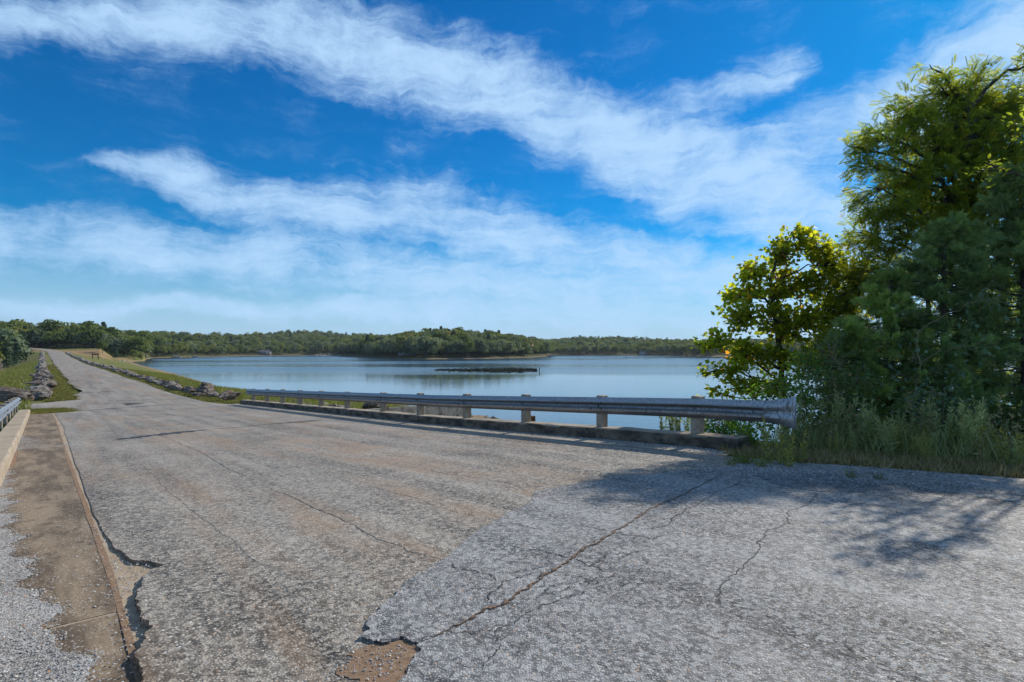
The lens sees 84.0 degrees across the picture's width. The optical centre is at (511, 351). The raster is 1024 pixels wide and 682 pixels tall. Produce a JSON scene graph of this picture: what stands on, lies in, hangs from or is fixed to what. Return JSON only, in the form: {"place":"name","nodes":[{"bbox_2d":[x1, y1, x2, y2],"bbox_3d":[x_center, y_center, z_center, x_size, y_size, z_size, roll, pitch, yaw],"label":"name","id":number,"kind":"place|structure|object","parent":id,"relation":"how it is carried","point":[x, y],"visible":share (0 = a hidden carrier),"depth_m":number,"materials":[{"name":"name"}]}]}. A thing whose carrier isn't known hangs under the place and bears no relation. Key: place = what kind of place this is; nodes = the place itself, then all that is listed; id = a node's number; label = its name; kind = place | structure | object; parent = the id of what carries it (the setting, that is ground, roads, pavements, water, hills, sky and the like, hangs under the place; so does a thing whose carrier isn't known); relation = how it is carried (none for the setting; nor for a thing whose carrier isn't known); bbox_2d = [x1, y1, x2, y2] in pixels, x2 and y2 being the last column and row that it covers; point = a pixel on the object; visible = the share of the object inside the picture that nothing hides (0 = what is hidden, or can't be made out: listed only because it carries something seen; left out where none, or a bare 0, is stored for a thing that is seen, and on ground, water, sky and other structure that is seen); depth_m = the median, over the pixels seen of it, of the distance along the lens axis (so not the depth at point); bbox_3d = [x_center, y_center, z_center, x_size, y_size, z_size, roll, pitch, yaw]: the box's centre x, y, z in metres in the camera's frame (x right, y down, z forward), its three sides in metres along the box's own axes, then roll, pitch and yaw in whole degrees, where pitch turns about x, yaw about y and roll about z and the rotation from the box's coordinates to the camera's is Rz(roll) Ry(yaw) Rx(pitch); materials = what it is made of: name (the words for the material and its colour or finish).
{"place":"outdoors","nodes":[
{"label":"outdoors","id":0,"kind":"place"},
{"bbox_2d":[22,407,82,413],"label":"grass island","id":1,"kind":"structure","parent":0,"point":[40,410],"depth_m":26.42,"materials":[{"name":"green plant"}]},
{"bbox_2d":[25,399,83,408],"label":"gravel track","id":2,"kind":"structure","parent":0,"point":[69,403],"depth_m":31.32,"materials":[{"name":"grey gravel"}]},
{"bbox_2d":[31,348,222,413],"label":"dam road","id":3,"kind":"structure","parent":0,"point":[103,390],"depth_m":41.69,"materials":[{"name":"grey asphalt"}]},
{"bbox_2d":[55,404,761,681],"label":"road","id":4,"kind":"structure","parent":0,"point":[168,470],"depth_m":5.48,"materials":[{"name":"grey asphalt"}]},
{"bbox_2d":[291,635,413,681],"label":"gravel","id":5,"kind":"structure","parent":4,"relation":"on","point":[336,665],"depth_m":2.65,"materials":[{"name":"gravel"}]},
{"bbox_2d":[235,404,733,454],"bbox_3d":[-5.671,2.107,18.853,0.588,1.248,27.700,0,0,-40],"label":"gutter","id":6,"kind":"object","parent":4,"relation":"on","point":[583,441],"visible":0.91,"depth_m":11.22,"materials":[{"name":"concrete"}]},
{"bbox_2d":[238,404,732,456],"bbox_3d":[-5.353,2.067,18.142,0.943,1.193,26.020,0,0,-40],"label":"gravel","id":7,"kind":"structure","parent":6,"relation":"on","point":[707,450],"depth_m":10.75,"materials":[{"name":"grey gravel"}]},
{"bbox_2d":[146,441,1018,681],"bbox_3d":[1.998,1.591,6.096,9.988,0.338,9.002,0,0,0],"label":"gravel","id":8,"kind":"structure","parent":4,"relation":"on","point":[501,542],"depth_m":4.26,"materials":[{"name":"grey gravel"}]},
{"bbox_2d":[649,463,1019,493],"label":"gravel","id":9,"kind":"structure","parent":4,"relation":"on","point":[780,469],"depth_m":6.74,"materials":[{"name":"grey gravel"}]},
{"bbox_2d":[0,346,1021,475],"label":"ground","id":10,"kind":"structure","parent":0,"point":[105,357],"depth_m":189.24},
{"bbox_2d":[0,347,15,367],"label":"cedar tree","id":11,"kind":"object","parent":10,"relation":"on","point":[8,359],"visible":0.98,"depth_m":149.88,"materials":[{"name":"green plant"}]},
{"bbox_2d":[0,409,29,486],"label":"kerb","id":12,"kind":"structure","parent":10,"relation":"on","point":[11,432],"depth_m":12.40,"materials":[{"name":"concrete"}]},
{"bbox_2d":[0,397,20,428],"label":"guardrail","id":13,"kind":"object","parent":12,"relation":"on","point":[8,408],"visible":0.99,"depth_m":17.21,"materials":[{"name":"metal"}]},
{"bbox_2d":[0,328,30,366],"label":"pale tree","id":14,"kind":"object","parent":10,"relation":"on","point":[9,337],"visible":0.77,"depth_m":170.76,"materials":[{"name":"green plant"}]},
{"bbox_2d":[0,387,33,401],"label":"boulder","id":15,"kind":"object","parent":10,"relation":"on","point":[7,393],"visible":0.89,"depth_m":32.88,"materials":[{"name":"grey stone"}]},
{"bbox_2d":[0,360,39,411],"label":"slope grass","id":16,"kind":"structure","parent":10,"relation":"on","point":[10,372],"depth_m":69.68,"materials":[{"name":"green plant"}]},
{"bbox_2d":[15,331,33,361],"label":"cedar tree","id":17,"kind":"object","parent":10,"relation":"on","point":[25,335],"visible":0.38,"depth_m":177.94,"materials":[{"name":"green plant"}]},
{"bbox_2d":[30,328,46,347],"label":"pale tree","id":18,"kind":"object","parent":10,"relation":"on","point":[35,335],"visible":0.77,"depth_m":298.01,"materials":[{"name":"green plant"}]},
{"bbox_2d":[48,331,69,348],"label":"oak tree","id":19,"kind":"object","parent":10,"relation":"on","point":[57,338],"visible":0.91,"depth_m":288.86,"materials":[{"name":"green plant"}]},
{"bbox_2d":[43,365,81,401],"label":"verge grass","id":20,"kind":"structure","parent":10,"relation":"on","point":[67,395],"depth_m":43.09,"materials":[{"name":"green plant"}]},
{"bbox_2d":[34,352,108,368],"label":"stone row","id":21,"kind":"object","parent":10,"relation":"on","point":[42,358],"visible":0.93,"depth_m":138.22,"materials":[{"name":"stone"}]},
{"bbox_2d":[68,325,87,347],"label":"oak tree","id":22,"kind":"object","parent":10,"relation":"on","point":[79,330],"visible":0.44,"depth_m":294.30,"materials":[{"name":"green plant"}]},
{"bbox_2d":[79,328,99,347],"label":"oak tree","id":23,"kind":"object","parent":10,"relation":"on","point":[83,332],"visible":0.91,"depth_m":291.34,"materials":[{"name":"green plant"}]},
{"bbox_2d":[25,413,156,649],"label":"bridge deck","id":24,"kind":"structure","parent":10,"relation":"on","point":[127,599],"depth_m":3.92,"materials":[{"name":"concrete"}]},
{"bbox_2d":[18,413,61,447],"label":"gutter slab","id":25,"kind":"structure","parent":24,"relation":"on","point":[39,431],"depth_m":16.13,"materials":[{"name":"concrete"}]},
{"bbox_2d":[0,446,117,629],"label":"gutter slab","id":26,"kind":"structure","parent":24,"relation":"on","point":[32,483],"depth_m":4.80,"materials":[{"name":"concrete"}]},
{"bbox_2d":[0,415,154,681],"bbox_3d":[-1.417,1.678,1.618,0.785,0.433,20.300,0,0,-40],"label":"gravel bed","id":27,"kind":"object","parent":24,"relation":"on","point":[5,626],"visible":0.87,"depth_m":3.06,"materials":[{"name":"grey gravel"}]},
{"bbox_2d":[49,613,135,681],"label":"gutter slab","id":28,"kind":"structure","parent":24,"relation":"on","point":[85,638],"depth_m":2.93,"materials":[{"name":"concrete"}]},
{"bbox_2d":[53,416,141,681],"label":"gutter joint","id":29,"kind":"object","parent":24,"relation":"on","point":[118,601],"visible":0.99,"depth_m":3.86,"materials":[{"name":"beige concrete"}]},
{"bbox_2d":[98,333,115,346],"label":"pale tree","id":30,"kind":"object","parent":10,"relation":"on","point":[109,337],"visible":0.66,"depth_m":296.61,"materials":[{"name":"green plant"}]},
{"bbox_2d":[122,335,139,356],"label":"oak tree","id":31,"kind":"object","parent":10,"relation":"on","point":[131,343],"visible":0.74,"depth_m":299.02,"materials":[{"name":"green plant"}]},
{"bbox_2d":[133,336,150,351],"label":"oak tree","id":32,"kind":"object","parent":10,"relation":"on","point":[141,343],"visible":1,"depth_m":299.33,"materials":[{"name":"green plant"}]},
{"bbox_2d":[86,364,276,404],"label":"verge grass","id":33,"kind":"structure","parent":10,"relation":"on","point":[206,398],"depth_m":37.77,"materials":[{"name":"green plant"}]},
{"bbox_2d":[196,382,214,395],"bbox_3d":[-20.348,2.530,37.923,1.127,1.054,1.233,0,0,43],"label":"boulder","id":34,"kind":"object","parent":10,"relation":"on","point":[207,388],"visible":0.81,"depth_m":37.56,"materials":[{"name":"grey stone"}]},
{"bbox_2d":[218,389,242,400],"bbox_3d":[-16.459,2.595,33.006,0.762,0.689,1.400,4,6,39],"label":"boulder","id":35,"kind":"object","parent":10,"relation":"on","point":[228,394],"visible":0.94,"depth_m":32.81,"materials":[{"name":"grey stone"}]},
{"bbox_2d":[114,366,471,416],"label":"bank grass","id":36,"kind":"structure","parent":10,"relation":"on","point":[195,383],"depth_m":47.72,"materials":[{"name":"green plant"}]},
{"bbox_2d":[241,400,749,455],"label":"kerb","id":37,"kind":"structure","parent":10,"relation":"on","point":[680,438],"depth_m":11.44,"materials":[{"name":"concrete"}]},
{"bbox_2d":[246,388,795,433],"bbox_3d":[-4.708,1.540,18.356,0.277,1.843,27.249,0,0,-40],"label":"guardrail","id":38,"kind":"object","parent":37,"relation":"on","point":[697,410],"visible":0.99,"depth_m":10.66,"materials":[{"name":"metal"}]},
{"bbox_2d":[687,421,741,434],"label":"shrub","id":39,"kind":"object","parent":10,"relation":"on","point":[709,430],"visible":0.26,"depth_m":10.85,"materials":[{"name":"green plant"}]},
{"bbox_2d":[719,420,774,446],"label":"shrub","id":40,"kind":"object","parent":10,"relation":"on","point":[745,431],"visible":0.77,"depth_m":8.71,"materials":[{"name":"green plant"}]},
{"bbox_2d":[704,365,808,434],"bbox_3d":[4.310,1.129,10.138,2.135,1.743,1.481,0,0,-34],"label":"shrub","id":41,"kind":"object","parent":10,"relation":"on","point":[769,387],"visible":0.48,"depth_m":9.97,"materials":[{"name":"green plant"}]},
{"bbox_2d":[688,222,854,432],"bbox_3d":[5.905,-0.173,12.556,4.541,5.458,1.378,0,0,-23],"label":"sycamore tree","id":42,"kind":"object","parent":10,"relation":"on","point":[784,325],"visible":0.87,"depth_m":12.45,"materials":[{"name":"green plant"}]},
{"bbox_2d":[757,415,787,463],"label":"weed","id":43,"kind":"object","parent":10,"relation":"on","point":[768,453],"visible":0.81,"depth_m":7.42,"materials":[{"name":"green plant"}]},
{"bbox_2d":[782,436,795,466],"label":"weed","id":44,"kind":"object","parent":10,"relation":"on","point":[788,459],"visible":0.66,"depth_m":7.13,"materials":[{"name":"green plant"}]},
{"bbox_2d":[779,389,803,444],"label":"weed","id":45,"kind":"object","parent":10,"relation":"on","point":[798,418],"visible":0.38,"depth_m":8.53,"materials":[{"name":"green plant"}]},
{"bbox_2d":[786,429,810,462],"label":"weed","id":46,"kind":"object","parent":10,"relation":"on","point":[800,453],"visible":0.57,"depth_m":7.39,"materials":[{"name":"green plant"}]},
{"bbox_2d":[798,401,817,439],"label":"weed","id":47,"kind":"object","parent":10,"relation":"on","point":[810,413],"visible":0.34,"depth_m":8.79,"materials":[{"name":"green plant"}]},
{"bbox_2d":[781,348,838,436],"bbox_3d":[4.949,0.998,9.496,0.849,2.109,1.436,0,0,22],"label":"shrub","id":48,"kind":"object","parent":10,"relation":"on","point":[800,375],"visible":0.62,"depth_m":9.51,"materials":[{"name":"green plant"}]},
{"bbox_2d":[818,391,840,443],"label":"weed","id":49,"kind":"object","parent":10,"relation":"on","point":[821,416],"visible":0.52,"depth_m":8.76,"materials":[{"name":"green plant"}]},
{"bbox_2d":[793,317,890,442],"bbox_3d":[5.261,0.728,9.193,1.437,2.602,1.435,0,0,35],"label":"shrub","id":50,"kind":"object","parent":10,"relation":"on","point":[834,360],"visible":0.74,"depth_m":9.13,"materials":[{"name":"green plant"}]},
{"bbox_2d":[829,389,859,447],"bbox_3d":[4.835,1.053,8.319,0.347,1.007,0.356,0,0,-9],"label":"weed","id":51,"kind":"object","parent":10,"relation":"on","point":[845,420],"visible":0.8,"depth_m":8.34,"materials":[{"name":"green plant"}]},
{"bbox_2d":[834,382,867,452],"bbox_3d":[4.899,0.993,8.230,0.202,1.117,0.502,0,0,-44],"label":"weed","id":52,"kind":"object","parent":10,"relation":"on","point":[849,404],"visible":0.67,"depth_m":8.22,"materials":[{"name":"green plant"}]},
{"bbox_2d":[847,424,859,453],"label":"weed","id":53,"kind":"object","parent":10,"relation":"on","point":[852,438],"visible":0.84,"depth_m":7.96,"materials":[{"name":"green plant"}]},
{"bbox_2d":[793,315,918,436],"bbox_3d":[5.931,0.741,9.805,2.206,2.778,2.038,0,0,0],"label":"cedar tree","id":54,"kind":"object","parent":10,"relation":"on","point":[855,329],"visible":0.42,"depth_m":9.76,"materials":[{"name":"green plant"}]},
{"bbox_2d":[824,247,887,383],"bbox_3d":[8.120,0.144,13.577,2.570,5.483,1.476,0,0,-30],"label":"leafy tree","id":55,"kind":"object","parent":10,"relation":"on","point":[859,260],"visible":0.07,"depth_m":13.05,"materials":[{"name":"green plant"}]},
{"bbox_2d":[858,397,877,452],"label":"weed","id":56,"kind":"object","parent":10,"relation":"on","point":[864,426],"visible":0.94,"depth_m":7.98,"materials":[{"name":"green plant"}]},
{"bbox_2d":[715,441,1023,478],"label":"verge grass","id":57,"kind":"structure","parent":10,"relation":"on","point":[905,462],"depth_m":7.29,"materials":[{"name":"green plant"}]},
{"bbox_2d":[785,263,984,438],"bbox_3d":[6.770,0.307,10.349,2.866,3.849,2.641,0,0,39],"label":"cedar tree","id":58,"kind":"object","parent":10,"relation":"on","point":[897,293],"visible":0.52,"depth_m":9.94,"materials":[{"name":"green plant"}]},
{"bbox_2d":[875,418,895,452],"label":"weed","id":59,"kind":"object","parent":10,"relation":"on","point":[878,427],"visible":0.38,"depth_m":7.85,"materials":[{"name":"green plant"}]},
{"bbox_2d":[879,411,898,457],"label":"weed","id":60,"kind":"object","parent":10,"relation":"on","point":[884,441],"visible":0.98,"depth_m":7.56,"materials":[{"name":"green plant"}]},
{"bbox_2d":[887,421,908,454],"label":"weed","id":61,"kind":"object","parent":10,"relation":"on","point":[896,444],"visible":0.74,"depth_m":7.82,"materials":[{"name":"green plant"}]},
{"bbox_2d":[896,417,914,453],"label":"weed","id":62,"kind":"object","parent":10,"relation":"on","point":[901,424],"visible":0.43,"depth_m":8.28,"materials":[{"name":"green plant"}]},
{"bbox_2d":[790,385,1023,445],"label":"shrub","id":63,"kind":"object","parent":10,"relation":"on","point":[999,422],"visible":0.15,"depth_m":9.09,"materials":[{"name":"green plant"}]},
{"bbox_2d":[870,141,957,396],"bbox_3d":[10.633,-1.399,14.749,2.886,9.373,2.963,0,0,15],"label":"leafy tree","id":64,"kind":"object","parent":10,"relation":"on","point":[926,301],"visible":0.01,"depth_m":14.64,"materials":[{"name":"green plant"}]},
{"bbox_2d":[816,43,1023,400],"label":"walnut tree","id":65,"kind":"object","parent":10,"relation":"on","point":[969,130],"visible":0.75,"depth_m":11.64,"materials":[{"name":"green plant"}]},
{"bbox_2d":[917,428,930,460],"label":"weed","id":66,"kind":"object","parent":10,"relation":"on","point":[923,451],"visible":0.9,"depth_m":7.36,"materials":[{"name":"green plant"}]},
{"bbox_2d":[846,210,1023,446],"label":"cedar tree","id":67,"kind":"object","parent":10,"relation":"on","point":[926,261],"visible":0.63,"depth_m":9.79,"materials":[{"name":"green plant"}]},
{"bbox_2d":[926,395,954,456],"bbox_3d":[5.864,1.074,7.796,0.350,0.940,0.273,0,0,41],"label":"weed","id":68,"kind":"object","parent":10,"relation":"on","point":[948,425],"visible":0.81,"depth_m":7.76,"materials":[{"name":"green plant"}]},
{"bbox_2d":[881,372,1001,454],"bbox_3d":[6.070,1.109,8.177,1.479,1.656,0.947,0,0,0],"label":"shrub","id":69,"kind":"object","parent":10,"relation":"on","point":[943,403],"visible":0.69,"depth_m":8.10,"materials":[{"name":"green plant"}]},
{"bbox_2d":[878,265,1023,442],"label":"tree","id":70,"kind":"object","parent":10,"relation":"on","point":[977,326],"visible":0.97,"depth_m":9.08,"materials":[{"name":"green plant"}]},
{"bbox_2d":[953,395,984,452],"bbox_3d":[6.259,1.064,7.800,0.355,0.963,0.373,0,0,24],"label":"weed","id":71,"kind":"object","parent":10,"relation":"on","point":[959,409],"visible":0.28,"depth_m":7.76,"materials":[{"name":"green plant"}]},
{"bbox_2d":[954,402,984,459],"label":"weed","id":72,"kind":"object","parent":10,"relation":"on","point":[967,445],"visible":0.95,"depth_m":7.38,"materials":[{"name":"green plant"}]},
{"bbox_2d":[920,160,1023,458],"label":"cedar tree","id":73,"kind":"object","parent":10,"relation":"on","point":[1007,207],"visible":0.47,"depth_m":10.14,"materials":[{"name":"green plant"}]},
{"bbox_2d":[958,420,986,460],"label":"weed","id":74,"kind":"object","parent":10,"relation":"on","point":[975,449],"visible":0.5,"depth_m":7.45,"materials":[{"name":"green plant"}]},
{"bbox_2d":[960,398,986,455],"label":"weed","id":75,"kind":"object","parent":10,"relation":"on","point":[984,417],"visible":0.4,"depth_m":7.61,"materials":[{"name":"green plant"}]},
{"bbox_2d":[930,239,1020,429],"bbox_3d":[11.334,0.063,12.852,4.246,5.943,3.697,0,0,30],"label":"cedar tree","id":76,"kind":"object","parent":10,"relation":"on","point":[1014,312],"visible":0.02,"depth_m":12.84,"materials":[{"name":"green plant"}]},
{"bbox_2d":[974,414,993,464],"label":"weed","id":77,"kind":"object","parent":10,"relation":"on","point":[979,451],"visible":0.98,"depth_m":7.09,"materials":[{"name":"green plant"}]},
{"bbox_2d":[981,410,997,454],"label":"weed","id":78,"kind":"object","parent":10,"relation":"on","point":[990,428],"visible":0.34,"depth_m":7.65,"materials":[{"name":"green plant"}]},
{"bbox_2d":[957,74,1023,189],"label":"oak tree","id":79,"kind":"object","parent":10,"relation":"on","point":[996,172],"visible":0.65,"depth_m":9.26,"materials":[{"name":"green plant"}]},
{"bbox_2d":[992,427,1023,466],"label":"weed","id":80,"kind":"object","parent":10,"relation":"on","point":[1008,454],"visible":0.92,"depth_m":6.99,"materials":[{"name":"green plant"}]},
{"bbox_2d":[994,392,1023,455],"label":"weed","id":81,"kind":"object","parent":10,"relation":"on","point":[1015,426],"visible":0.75,"depth_m":7.21,"materials":[{"name":"green plant"}]},
{"bbox_2d":[1002,433,1019,467],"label":"weed","id":82,"kind":"object","parent":10,"relation":"on","point":[1015,448],"visible":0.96,"depth_m":6.94,"materials":[{"name":"green plant"}]},
{"bbox_2d":[0,0,1023,341],"label":"sky","id":83,"kind":"structure","parent":0,"point":[544,169],"materials":[{"name":"blue"}]},
{"bbox_2d":[30,343,1012,358],"bbox_3d":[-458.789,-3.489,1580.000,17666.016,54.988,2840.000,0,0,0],"label":"hills","id":84,"kind":"structure","parent":0,"point":[382,355],"depth_m":519.86,"materials":[{"name":"green plant"}]},
{"bbox_2d":[401,336,416,356],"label":"pale tree","id":85,"kind":"object","parent":84,"relation":"on","point":[408,341],"visible":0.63,"depth_m":386.30,"materials":[{"name":"green plant"}]},
{"bbox_2d":[427,338,440,357],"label":"pale tree","id":86,"kind":"object","parent":84,"relation":"on","point":[432,343],"visible":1,"depth_m":362.70,"materials":[{"name":"green plant"}]},
{"bbox_2d":[448,339,463,356],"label":"pale tree","id":87,"kind":"object","parent":84,"relation":"on","point":[460,343],"visible":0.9,"depth_m":380.04,"materials":[{"name":"green plant"}]},
{"bbox_2d":[460,341,474,357],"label":"oak tree","id":88,"kind":"object","parent":84,"relation":"on","point":[469,347],"visible":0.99,"depth_m":380.90,"materials":[{"name":"green plant"}]},
{"bbox_2d":[471,336,485,356],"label":"pale tree","id":89,"kind":"object","parent":84,"relation":"on","point":[480,340],"visible":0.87,"depth_m":392.47,"materials":[{"name":"green plant"}]},
{"bbox_2d":[502,341,517,356],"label":"pale tree","id":90,"kind":"object","parent":84,"relation":"on","point":[509,346],"visible":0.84,"depth_m":423.09,"materials":[{"name":"green plant"}]},
{"bbox_2d":[132,355,1015,455],"bbox_3d":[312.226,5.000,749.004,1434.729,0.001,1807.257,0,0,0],"label":"lake","id":91,"kind":"structure","parent":0,"point":[643,376],"depth_m":112.65,"materials":[{"name":"blue liquid"}]},
{"bbox_2d":[370,406,462,416],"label":"wing wall","id":92,"kind":"structure","parent":91,"relation":"in","point":[443,411],"depth_m":33.82,"materials":[{"name":"concrete"}]},
{"bbox_2d":[435,367,536,372],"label":"lily pads","id":93,"kind":"object","parent":91,"relation":"on","point":[505,370],"visible":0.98,"depth_m":147.04,"materials":[{"name":"green plant"}]},
{"bbox_2d":[358,458,1023,681],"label":"side road","id":94,"kind":"structure","parent":0,"point":[696,609],"depth_m":3.48,"materials":[{"name":"grey asphalt"}]},
{"bbox_2d":[723,452,882,479],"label":"grass tufts","id":95,"kind":"object","parent":94,"relation":"on","point":[736,460],"visible":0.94,"depth_m":7.33,"materials":[{"name":"green plant"}]},
{"bbox_2d":[749,417,1023,464],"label":"tall grass","id":96,"kind":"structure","parent":0,"point":[936,449],"depth_m":7.95,"materials":[{"name":"green plant"}]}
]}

